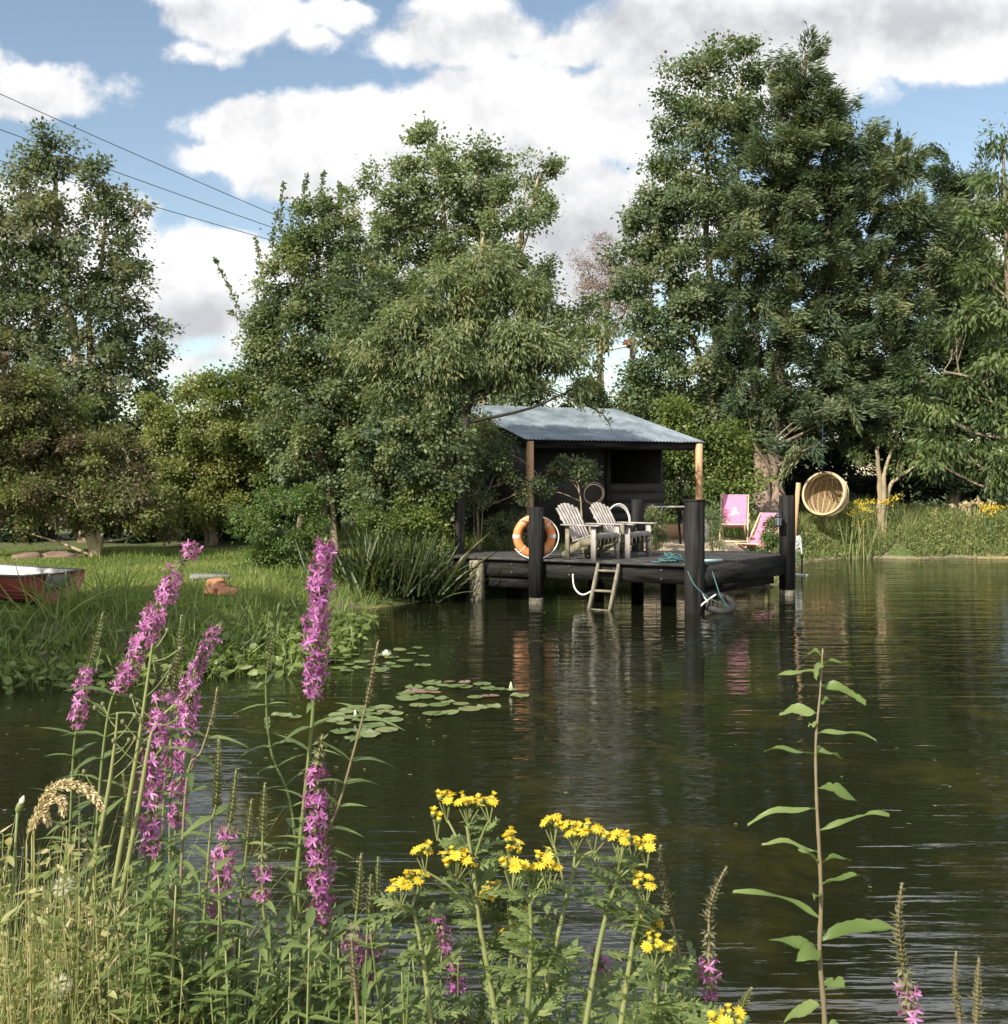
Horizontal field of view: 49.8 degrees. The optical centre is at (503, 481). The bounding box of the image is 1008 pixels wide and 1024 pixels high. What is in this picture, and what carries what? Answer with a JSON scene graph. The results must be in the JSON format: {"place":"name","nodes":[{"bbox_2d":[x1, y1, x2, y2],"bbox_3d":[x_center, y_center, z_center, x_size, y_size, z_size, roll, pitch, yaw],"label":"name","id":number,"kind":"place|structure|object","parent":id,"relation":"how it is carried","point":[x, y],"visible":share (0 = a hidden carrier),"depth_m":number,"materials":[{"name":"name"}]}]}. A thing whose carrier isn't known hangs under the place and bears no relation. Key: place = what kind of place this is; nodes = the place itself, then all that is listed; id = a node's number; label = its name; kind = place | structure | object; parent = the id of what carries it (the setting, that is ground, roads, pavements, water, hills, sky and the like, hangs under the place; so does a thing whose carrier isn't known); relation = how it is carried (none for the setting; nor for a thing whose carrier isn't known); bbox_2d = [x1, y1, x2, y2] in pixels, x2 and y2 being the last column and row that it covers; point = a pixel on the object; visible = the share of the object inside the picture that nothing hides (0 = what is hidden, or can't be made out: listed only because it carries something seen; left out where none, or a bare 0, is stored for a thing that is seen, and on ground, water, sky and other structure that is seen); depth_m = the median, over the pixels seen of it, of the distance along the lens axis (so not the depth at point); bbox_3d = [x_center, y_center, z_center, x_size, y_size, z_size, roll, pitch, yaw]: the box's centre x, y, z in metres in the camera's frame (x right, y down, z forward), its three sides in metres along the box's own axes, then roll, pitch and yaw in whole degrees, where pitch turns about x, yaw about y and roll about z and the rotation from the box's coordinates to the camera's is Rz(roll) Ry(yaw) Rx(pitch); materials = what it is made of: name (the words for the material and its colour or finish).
{"place":"outdoors","nodes":[
{"label":"outdoors","id":0,"kind":"place"},
{"bbox_2d":[0,558,1007,1023],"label":"water","id":1,"kind":"structure","parent":0,"point":[668,722],"depth_m":7.33,"materials":[{"name":"green liquid"}]},
{"bbox_2d":[444,495,794,613],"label":"jetty","id":2,"kind":"object","parent":1,"relation":"in","point":[638,569],"visible":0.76,"depth_m":17.17,"materials":[{"name":"brown wood"}]},
{"bbox_2d":[513,515,558,557],"bbox_3d":[0.512,0.878,17.336,0.751,0.712,0.364,0,0,0],"label":"life ring","id":3,"kind":"object","parent":2,"relation":"on","point":[522,524],"visible":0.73,"depth_m":17.36,"materials":[{"name":"orange plastic"}]},
{"bbox_2d":[556,503,625,560],"bbox_3d":[1.335,0.784,17.327,0.952,0.884,0.785,0,0,41],"label":"adirondack chair","id":4,"kind":"object","parent":2,"relation":"on","point":[576,529],"visible":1,"depth_m":17.32,"materials":[{"name":"white wood"}]},
{"bbox_2d":[589,502,657,557],"bbox_3d":[1.913,0.784,17.858,0.952,0.884,0.785,0,0,39],"label":"adirondack chair","id":5,"kind":"object","parent":2,"relation":"on","point":[602,513],"visible":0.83,"depth_m":17.87,"materials":[{"name":"white wood"}]},
{"bbox_2d":[0,484,1007,680],"bbox_3d":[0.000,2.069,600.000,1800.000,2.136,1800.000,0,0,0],"label":"ground","id":6,"kind":"structure","parent":0,"point":[898,551],"depth_m":19.53,"materials":[{"name":"green plant"}]},
{"bbox_2d":[0,564,84,604],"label":"rowing boat","id":7,"kind":"object","parent":6,"relation":"on","point":[9,574],"visible":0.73,"depth_m":12.52,"materials":[{"name":"wood"}]},
{"bbox_2d":[23,612,107,1015],"bbox_3d":[-0.868,1.011,2.145,0.198,1.522,0.188,0,0,0],"label":"purple loosestrife","id":8,"kind":"object","parent":6,"relation":"on","point":[83,682],"visible":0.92,"depth_m":2.12,"materials":[{"name":"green plant"}]},
{"bbox_2d":[31,777,105,1023],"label":"dry grass","id":9,"kind":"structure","parent":6,"relation":"on","point":[83,788],"depth_m":1.90,"materials":[{"name":"plant"}]},
{"bbox_2d":[0,560,138,620],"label":"grass tuft","id":10,"kind":"object","parent":6,"relation":"on","point":[71,597],"visible":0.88,"depth_m":11.52,"materials":[{"name":"green plant"}]},
{"bbox_2d":[0,417,174,543],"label":"hedge shrub","id":11,"kind":"object","parent":6,"relation":"on","point":[4,534],"visible":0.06,"depth_m":24.22,"materials":[{"name":"green plant"}]},
{"bbox_2d":[0,115,188,542],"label":"maple tree","id":12,"kind":"object","parent":6,"relation":"on","point":[52,245],"visible":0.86,"depth_m":23.63,"materials":[{"name":"green plant"}]},
{"bbox_2d":[0,346,189,556],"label":"plum tree","id":13,"kind":"object","parent":6,"relation":"on","point":[87,492],"visible":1,"depth_m":19.36,"materials":[{"name":"green plant"}]},
{"bbox_2d":[5,547,188,619],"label":"grass tuft","id":14,"kind":"object","parent":6,"relation":"on","point":[104,599],"visible":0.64,"depth_m":11.85,"materials":[{"name":"green plant"}]},
{"bbox_2d":[76,814,124,1021],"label":"purple loosestrife","id":15,"kind":"object","parent":6,"relation":"on","point":[88,844],"visible":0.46,"depth_m":2.12,"materials":[{"name":"green plant"}]},
{"bbox_2d":[58,701,143,1023],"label":"branching stem","id":16,"kind":"object","parent":6,"relation":"on","point":[98,842],"visible":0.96,"depth_m":2.00,"materials":[{"name":"green plant"}]},
{"bbox_2d":[0,821,206,1023],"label":"tangled weeds","id":17,"kind":"object","parent":6,"relation":"on","point":[61,960],"visible":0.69,"depth_m":1.82,"materials":[{"name":"green plant"}]},
{"bbox_2d":[53,538,203,1023],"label":"purple loosestrife","id":18,"kind":"object","parent":6,"relation":"on","point":[167,586],"visible":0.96,"depth_m":2.07,"materials":[{"name":"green plant"}]},
{"bbox_2d":[95,771,161,1022],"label":"purple loosestrife","id":19,"kind":"object","parent":6,"relation":"on","point":[127,840],"visible":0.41,"depth_m":2.18,"materials":[{"name":"green plant"}]},
{"bbox_2d":[87,628,181,1023],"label":"branching stem","id":20,"kind":"object","parent":6,"relation":"on","point":[123,830],"visible":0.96,"depth_m":2.00,"materials":[{"name":"green plant"}]},
{"bbox_2d":[93,688,194,1022],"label":"branching stem","id":21,"kind":"object","parent":6,"relation":"on","point":[134,825],"visible":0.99,"depth_m":2.00,"materials":[{"name":"green plant"}]},
{"bbox_2d":[107,673,187,1023],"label":"purple loosestrife","id":22,"kind":"object","parent":6,"relation":"on","point":[158,738],"visible":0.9,"depth_m":2.02,"materials":[{"name":"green plant"}]},
{"bbox_2d":[123,638,200,1010],"bbox_3d":[-0.698,1.042,2.146,0.191,1.482,0.175,0,0,0],"label":"purple loosestrife","id":23,"kind":"object","parent":6,"relation":"on","point":[159,676],"visible":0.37,"depth_m":2.12,"materials":[{"name":"green plant"}]},
{"bbox_2d":[0,582,331,674],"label":"bank sedge","id":24,"kind":"object","parent":6,"relation":"on","point":[24,610],"visible":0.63,"depth_m":11.41,"materials":[{"name":"green plant"}]},
{"bbox_2d":[131,614,200,957],"bbox_3d":[-0.680,1.034,2.201,0.171,1.544,0.181,0,0,8],"label":"purple loosestrife","id":25,"kind":"object","parent":6,"relation":"on","point":[175,672],"visible":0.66,"depth_m":2.18,"materials":[{"name":"green plant"}]},
{"bbox_2d":[142,668,203,979],"bbox_3d":[-0.674,1.072,2.140,0.206,1.425,0.186,0,0,0],"label":"purple loosestrife","id":26,"kind":"object","parent":6,"relation":"on","point":[189,710],"visible":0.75,"depth_m":2.11,"materials":[{"name":"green plant"}]},
{"bbox_2d":[126,620,222,939],"bbox_3d":[-0.689,1.052,2.252,0.248,1.547,0.162,0,0,0],"label":"purple loosestrife","id":27,"kind":"object","parent":6,"relation":"on","point":[199,662],"visible":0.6,"depth_m":2.21,"materials":[{"name":"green plant"}]},
{"bbox_2d":[139,883,212,1022],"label":"purple loosestrife","id":28,"kind":"object","parent":6,"relation":"on","point":[187,952],"visible":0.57,"depth_m":1.87,"materials":[{"name":"green plant"}]},
{"bbox_2d":[0,547,376,663],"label":"lawn grass","id":29,"kind":"structure","parent":6,"relation":"on","point":[149,566],"depth_m":16.18,"materials":[{"name":"green plant"}]},
{"bbox_2d":[0,573,382,693],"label":"marsh plants","id":30,"kind":"object","parent":6,"relation":"on","point":[340,636],"visible":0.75,"depth_m":11.04,"materials":[{"name":"green plant"}]},
{"bbox_2d":[155,686,248,997],"bbox_3d":[-0.614,1.060,2.041,0.196,1.366,0.192,0,0,-45],"label":"purple loosestrife","id":31,"kind":"object","parent":6,"relation":"on","point":[188,761],"visible":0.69,"depth_m":2.03,"materials":[{"name":"green plant"}]},
{"bbox_2d":[164,736,244,1023],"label":"purple loosestrife","id":32,"kind":"object","parent":6,"relation":"on","point":[216,800],"visible":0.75,"depth_m":1.98,"materials":[{"name":"green plant"}]},
{"bbox_2d":[128,363,290,545],"bbox_3d":[-6.256,-0.503,22.993,3.723,3.962,2.756,0,0,0],"label":"hawthorn tree","id":33,"kind":"object","parent":6,"relation":"on","point":[215,453],"visible":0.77,"depth_m":22.68,"materials":[{"name":"green plant"}]},
{"bbox_2d":[111,418,317,541],"bbox_3d":[-7.000,0.109,25.102,5.431,3.578,2.832,0,0,0],"label":"hedge shrub","id":34,"kind":"object","parent":6,"relation":"on","point":[224,536],"visible":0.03,"depth_m":24.53,"materials":[{"name":"green plant"}]},
{"bbox_2d":[182,768,247,1023],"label":"purple loosestrife","id":35,"kind":"object","parent":6,"relation":"on","point":[224,852],"visible":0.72,"depth_m":1.91,"materials":[{"name":"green plant"}]},
{"bbox_2d":[1,546,445,660],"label":"rough grass","id":36,"kind":"structure","parent":6,"relation":"on","point":[258,579],"depth_m":15.17,"materials":[{"name":"green plant"}]},
{"bbox_2d":[194,799,278,1019],"bbox_3d":[-0.506,1.167,2.042,0.193,1.166,0.185,0,0,0],"label":"purple loosestrife","id":37,"kind":"object","parent":6,"relation":"on","point":[237,869],"visible":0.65,"depth_m":2.02,"materials":[{"name":"green plant"}]},
{"bbox_2d":[0,756,478,1023],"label":"long grass","id":38,"kind":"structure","parent":6,"relation":"on","point":[19,954],"depth_m":1.95,"materials":[{"name":"green plant"}]},
{"bbox_2d":[3,795,24,1023],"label":"white bud","id":39,"kind":"object","parent":38,"relation":"on","point":[18,807],"visible":0.93,"depth_m":1.90,"materials":[{"name":"green plant"}]},
{"bbox_2d":[233,782,307,1023],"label":"purple loosestrife","id":40,"kind":"object","parent":6,"relation":"on","point":[260,896],"visible":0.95,"depth_m":1.87,"materials":[{"name":"green plant"}]},
{"bbox_2d":[233,603,313,1020],"bbox_3d":[-0.429,1.044,2.240,0.195,1.601,0.220,0,0,37],"label":"purple loosestrife","id":41,"kind":"object","parent":6,"relation":"on","point":[291,823],"visible":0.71,"depth_m":2.23,"materials":[{"name":"green plant"}]},
{"bbox_2d":[221,480,342,569],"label":"rose shrub","id":42,"kind":"object","parent":6,"relation":"on","point":[256,517],"visible":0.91,"depth_m":17.50,"materials":[{"name":"green plant"}]},
{"bbox_2d":[250,534,342,1022],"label":"purple loosestrife","id":43,"kind":"object","parent":6,"relation":"on","point":[315,666],"visible":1,"depth_m":1.97,"materials":[{"name":"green plant"}]},
{"bbox_2d":[204,169,414,547],"bbox_3d":[-3.603,-2.361,21.320,4.747,7.692,2.878,0,0,0],"label":"elm tree","id":44,"kind":"object","parent":6,"relation":"on","point":[313,406],"visible":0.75,"depth_m":21.12,"materials":[{"name":"green plant"}]},
{"bbox_2d":[281,734,342,1023],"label":"purple loosestrife","id":45,"kind":"object","parent":6,"relation":"on","point":[316,800],"visible":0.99,"depth_m":1.92,"materials":[{"name":"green plant"}]},
{"bbox_2d":[299,781,365,1023],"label":"purple loosestrife","id":46,"kind":"object","parent":6,"relation":"on","point":[329,841],"visible":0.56,"depth_m":1.97,"materials":[{"name":"green plant"}]},
{"bbox_2d":[266,641,404,1023],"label":"purple loosestrife","id":47,"kind":"object","parent":6,"relation":"on","point":[360,731],"visible":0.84,"depth_m":1.93,"materials":[{"name":"green plant"}]},
{"bbox_2d":[308,853,389,1020],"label":"purple loosestrife","id":48,"kind":"object","parent":6,"relation":"on","point":[358,899],"visible":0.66,"depth_m":1.82,"materials":[{"name":"green plant"}]},
{"bbox_2d":[344,935,359,1023],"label":"purple loosestrife","id":49,"kind":"object","parent":6,"relation":"on","point":[353,978],"visible":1,"depth_m":1.62,"materials":[{"name":"plant"}]},
{"bbox_2d":[320,857,396,996],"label":"purple loosestrife","id":50,"kind":"object","parent":6,"relation":"on","point":[377,890],"visible":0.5,"depth_m":1.87,"materials":[{"name":"green plant"}]},
{"bbox_2d":[259,519,506,597],"bbox_3d":[-1.871,1.173,17.583,3.987,1.256,2.862,0,0,0],"label":"iris clump","id":51,"kind":"object","parent":6,"relation":"on","point":[375,557],"visible":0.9,"depth_m":17.09,"materials":[{"name":"green plant"}]},
{"bbox_2d":[243,289,559,531],"bbox_3d":[-2.777,-1.743,27.033,8.552,6.212,3.395,0,0,0],"label":"hedge shrub","id":52,"kind":"object","parent":6,"relation":"on","point":[525,401],"visible":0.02,"depth_m":26.61,"materials":[{"name":"green plant"}]},
{"bbox_2d":[347,475,462,576],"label":"dogwood shrub","id":53,"kind":"object","parent":6,"relation":"on","point":[411,519],"visible":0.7,"depth_m":18.18,"materials":[{"name":"green plant"}]},
{"bbox_2d":[89,857,726,1023],"bbox_3d":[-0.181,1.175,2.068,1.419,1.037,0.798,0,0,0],"label":"undergrowth leaves","id":54,"kind":"object","parent":6,"relation":"on","point":[391,1015],"visible":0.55,"depth_m":1.85,"materials":[{"name":"green plant"}]},
{"bbox_2d":[330,386,485,554],"bbox_3d":[-1.601,0.070,18.261,2.656,3.400,1.612,0,0,0],"label":"leafy shrub","id":55,"kind":"object","parent":6,"relation":"on","point":[399,426],"visible":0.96,"depth_m":18.20,"materials":[{"name":"green plant"}]},
{"bbox_2d":[316,369,509,540],"bbox_3d":[-1.552,-0.322,20.852,4.111,3.647,2.378,0,0,0],"label":"hedge shrub","id":56,"kind":"object","parent":6,"relation":"on","point":[384,504],"visible":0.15,"depth_m":20.69,"materials":[{"name":"green plant"}]},
{"bbox_2d":[360,869,468,1023],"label":"ragwort","id":57,"kind":"object","parent":6,"relation":"on","point":[426,957],"visible":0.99,"depth_m":1.75,"materials":[{"name":"green plant"}]},
{"bbox_2d":[381,537,481,604],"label":"iris clump","id":58,"kind":"object","parent":6,"relation":"on","point":[434,597],"visible":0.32,"depth_m":17.44,"materials":[{"name":"green plant"}]},
{"bbox_2d":[427,910,492,1023],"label":"purple loosestrife","id":59,"kind":"object","parent":6,"relation":"on","point":[442,926],"visible":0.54,"depth_m":2.12,"materials":[{"name":"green plant"}]},
{"bbox_2d":[410,789,525,1023],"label":"ragwort","id":60,"kind":"object","parent":6,"relation":"on","point":[462,851],"visible":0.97,"depth_m":1.75,"materials":[{"name":"green plant"}]},
{"bbox_2d":[327,235,622,594],"bbox_3d":[-0.506,-1.125,18.566,5.105,6.283,2.311,0,0,0],"label":"walnut tree","id":61,"kind":"object","parent":6,"relation":"on","point":[441,350],"visible":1,"depth_m":18.37,"materials":[{"name":"green plant"}]},
{"bbox_2d":[415,421,553,549],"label":"leafy shrub","id":62,"kind":"object","parent":6,"relation":"on","point":[496,455],"visible":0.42,"depth_m":19.41,"materials":[{"name":"green plant"}]},
{"bbox_2d":[350,110,619,404],"bbox_3d":[-0.827,-4.576,30.573,7.928,11.803,4.103,0,0,13],"label":"poplar tree","id":63,"kind":"object","parent":6,"relation":"on","point":[414,220],"visible":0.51,"depth_m":30.62,"materials":[{"name":"green plant"}]},
{"bbox_2d":[445,880,533,1023],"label":"ragwort","id":64,"kind":"object","parent":6,"relation":"on","point":[492,905],"visible":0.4,"depth_m":1.89,"materials":[{"name":"green plant"}]},
{"bbox_2d":[479,501,528,549],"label":"tall weed","id":65,"kind":"object","parent":6,"relation":"on","point":[510,526],"visible":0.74,"depth_m":19.77,"materials":[{"name":"green plant"}]},
{"bbox_2d":[451,826,561,1023],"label":"ragwort","id":66,"kind":"object","parent":6,"relation":"on","point":[493,942],"visible":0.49,"depth_m":1.85,"materials":[{"name":"green plant"}]},
{"bbox_2d":[484,846,584,1023],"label":"ragwort","id":67,"kind":"object","parent":6,"relation":"on","point":[543,866],"visible":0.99,"depth_m":1.70,"materials":[{"name":"green plant"}]},
{"bbox_2d":[349,517,778,588],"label":"undergrowth","id":68,"kind":"object","parent":6,"relation":"on","point":[735,532],"visible":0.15,"depth_m":21.03,"materials":[{"name":"green plant"}]},
{"bbox_2d":[531,453,602,549],"bbox_3d":[1.136,0.620,19.936,1.382,2.353,0.764,0,0,0],"label":"sapling","id":69,"kind":"object","parent":6,"relation":"on","point":[565,462],"visible":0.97,"depth_m":19.87,"materials":[{"name":"green plant"}]},
{"bbox_2d":[510,813,625,1023],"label":"ragwort","id":70,"kind":"object","parent":6,"relation":"on","point":[575,830],"visible":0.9,"depth_m":1.75,"materials":[{"name":"green plant"}]},
{"bbox_2d":[436,404,705,547],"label":"shed","id":71,"kind":"structure","parent":6,"relation":"on","point":[626,452],"depth_m":21.62,"materials":[{"name":"metal"}]},
{"bbox_2d":[565,230,646,406],"bbox_3d":[3.656,-3.740,37.846,3.030,10.216,2.484,0,0,-23],"label":"dead tree","id":72,"kind":"object","parent":6,"relation":"on","point":[593,283],"visible":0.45,"depth_m":37.87,"materials":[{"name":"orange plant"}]},
{"bbox_2d":[557,828,655,1023],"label":"ragwort","id":73,"kind":"object","parent":6,"relation":"on","point":[626,858],"visible":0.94,"depth_m":1.75,"materials":[{"name":"green plant"}]},
{"bbox_2d":[314,508,947,545],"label":"undergrowth","id":74,"kind":"object","parent":6,"relation":"on","point":[362,531],"visible":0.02,"depth_m":24.87,"materials":[{"name":"green plant"}]},
{"bbox_2d":[585,868,677,1023],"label":"ragwort","id":75,"kind":"object","parent":6,"relation":"on","point":[639,935],"visible":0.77,"depth_m":1.75,"materials":[{"name":"green plant"}]},
{"bbox_2d":[552,371,753,499],"bbox_3d":[4.653,-1.063,31.977,7.333,4.802,3.435,0,0,0],"label":"hedge shrub","id":76,"kind":"object","parent":6,"relation":"on","point":[642,412],"visible":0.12,"depth_m":31.63,"materials":[{"name":"green plant"}]},
{"bbox_2d":[644,503,672,549],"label":"tall weed","id":77,"kind":"object","parent":6,"relation":"on","point":[655,539],"visible":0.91,"depth_m":19.78,"materials":[{"name":"green plant"}]},
{"bbox_2d":[618,931,701,1023],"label":"ragwort","id":78,"kind":"object","parent":6,"relation":"on","point":[654,1014],"visible":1,"depth_m":1.70,"materials":[{"name":"green plant"}]},
{"bbox_2d":[633,844,707,1022],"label":"purple loosestrife","id":79,"kind":"object","parent":6,"relation":"on","point":[668,907],"visible":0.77,"depth_m":1.82,"materials":[{"name":"green plant"}]},
{"bbox_2d":[595,29,777,488],"bbox_3d":[5.069,-5.542,29.446,4.941,13.865,3.395,0,0,-25],"label":"sycamore tree","id":80,"kind":"object","parent":6,"relation":"on","point":[662,248],"visible":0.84,"depth_m":29.15,"materials":[{"name":"green plant"}]},
{"bbox_2d":[685,865,727,1013],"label":"purple loosestrife","id":81,"kind":"object","parent":6,"relation":"on","point":[711,993],"visible":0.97,"depth_m":1.83,"materials":[{"name":"green plant"}]},
{"bbox_2d":[663,1001,750,1023],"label":"ragwort","id":82,"kind":"object","parent":6,"relation":"on","point":[714,1015],"visible":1,"depth_m":1.62,"materials":[{"name":"yellow plant"}]},
{"bbox_2d":[642,384,779,522],"bbox_3d":[4.783,-0.524,25.573,3.440,3.624,2.212,0,0,0],"label":"hedge shrub","id":83,"kind":"object","parent":6,"relation":"on","point":[723,480],"visible":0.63,"depth_m":25.34,"materials":[{"name":"green plant"}]},
{"bbox_2d":[705,497,731,550],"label":"tall weed","id":84,"kind":"object","parent":6,"relation":"on","point":[715,520],"visible":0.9,"depth_m":19.74,"materials":[{"name":"green plant"}]},
{"bbox_2d":[719,494,749,541],"bbox_3d":[4.598,0.727,21.699,0.608,0.936,1.070,0,0,14],"label":"deckchair","id":85,"kind":"object","parent":6,"relation":"on","point":[735,509],"visible":0.81,"depth_m":21.96,"materials":[{"name":"pink fabric"}]},
{"bbox_2d":[753,513,778,589],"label":"bush","id":86,"kind":"object","parent":6,"relation":"on","point":[769,539],"visible":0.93,"depth_m":19.31,"materials":[{"name":"green plant"}]},
{"bbox_2d":[733,648,893,1023],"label":"tall leafy stem","id":87,"kind":"object","parent":6,"relation":"on","point":[808,950],"visible":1,"depth_m":1.70,"materials":[{"name":"green plant"}]},
{"bbox_2d":[741,420,904,511],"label":"hedge shrub","id":88,"kind":"object","parent":6,"relation":"on","point":[803,474],"visible":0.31,"depth_m":30.78,"materials":[{"name":"green plant"}]},
{"bbox_2d":[688,20,996,515],"bbox_3d":[8.849,-5.200,28.351,7.936,13.393,3.872,0,0,0],"label":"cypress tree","id":89,"kind":"object","parent":6,"relation":"on","point":[795,195],"visible":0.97,"depth_m":27.91,"materials":[{"name":"green plant"}]},
{"bbox_2d":[802,407,848,516],"bbox_3d":[8.178,-0.499,27.399,1.145,2.776,0.812,0,0,40],"label":"hanging chair","id":90,"kind":"object","parent":89,"relation":"hanging from","point":[840,506],"visible":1,"depth_m":27.59,"materials":[{"name":"wicker"}]},
{"bbox_2d":[707,492,1007,565],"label":"long grass","id":91,"kind":"structure","parent":6,"relation":"on","point":[905,517],"depth_m":28.12,"materials":[{"name":"green plant"}]},
{"bbox_2d":[843,379,943,537],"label":"elder shrub","id":92,"kind":"object","parent":6,"relation":"on","point":[883,493],"visible":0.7,"depth_m":27.93,"materials":[{"name":"green plant"}]},
{"bbox_2d":[834,371,968,508],"bbox_3d":[11.650,-1.244,32.129,4.930,5.400,3.485,0,0,0],"label":"hedge shrub","id":93,"kind":"object","parent":6,"relation":"on","point":[898,491],"visible":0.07,"depth_m":31.57,"materials":[{"name":"green plant"}]},
{"bbox_2d":[888,883,923,1023],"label":"purple loosestrife","id":94,"kind":"object","parent":6,"relation":"on","point":[905,986],"visible":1,"depth_m":1.62,"materials":[{"name":"green plant"}]},
{"bbox_2d":[892,112,1007,505],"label":"cherry tree","id":95,"kind":"object","parent":6,"relation":"on","point":[962,392],"visible":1,"depth_m":18.44,"materials":[{"name":"green plant"}]},
{"bbox_2d":[900,276,1007,518],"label":"hedge shrub","id":96,"kind":"object","parent":6,"relation":"on","point":[948,486],"visible":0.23,"depth_m":29.70,"materials":[{"name":"green plant"}]},
{"bbox_2d":[902,140,1007,514],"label":"cypress tree","id":97,"kind":"object","parent":6,"relation":"on","point":[951,180],"visible":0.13,"depth_m":29.62,"materials":[{"name":"green plant"}]},
{"bbox_2d":[0,0,1007,482],"label":"sky","id":98,"kind":"structure","parent":0,"point":[240,99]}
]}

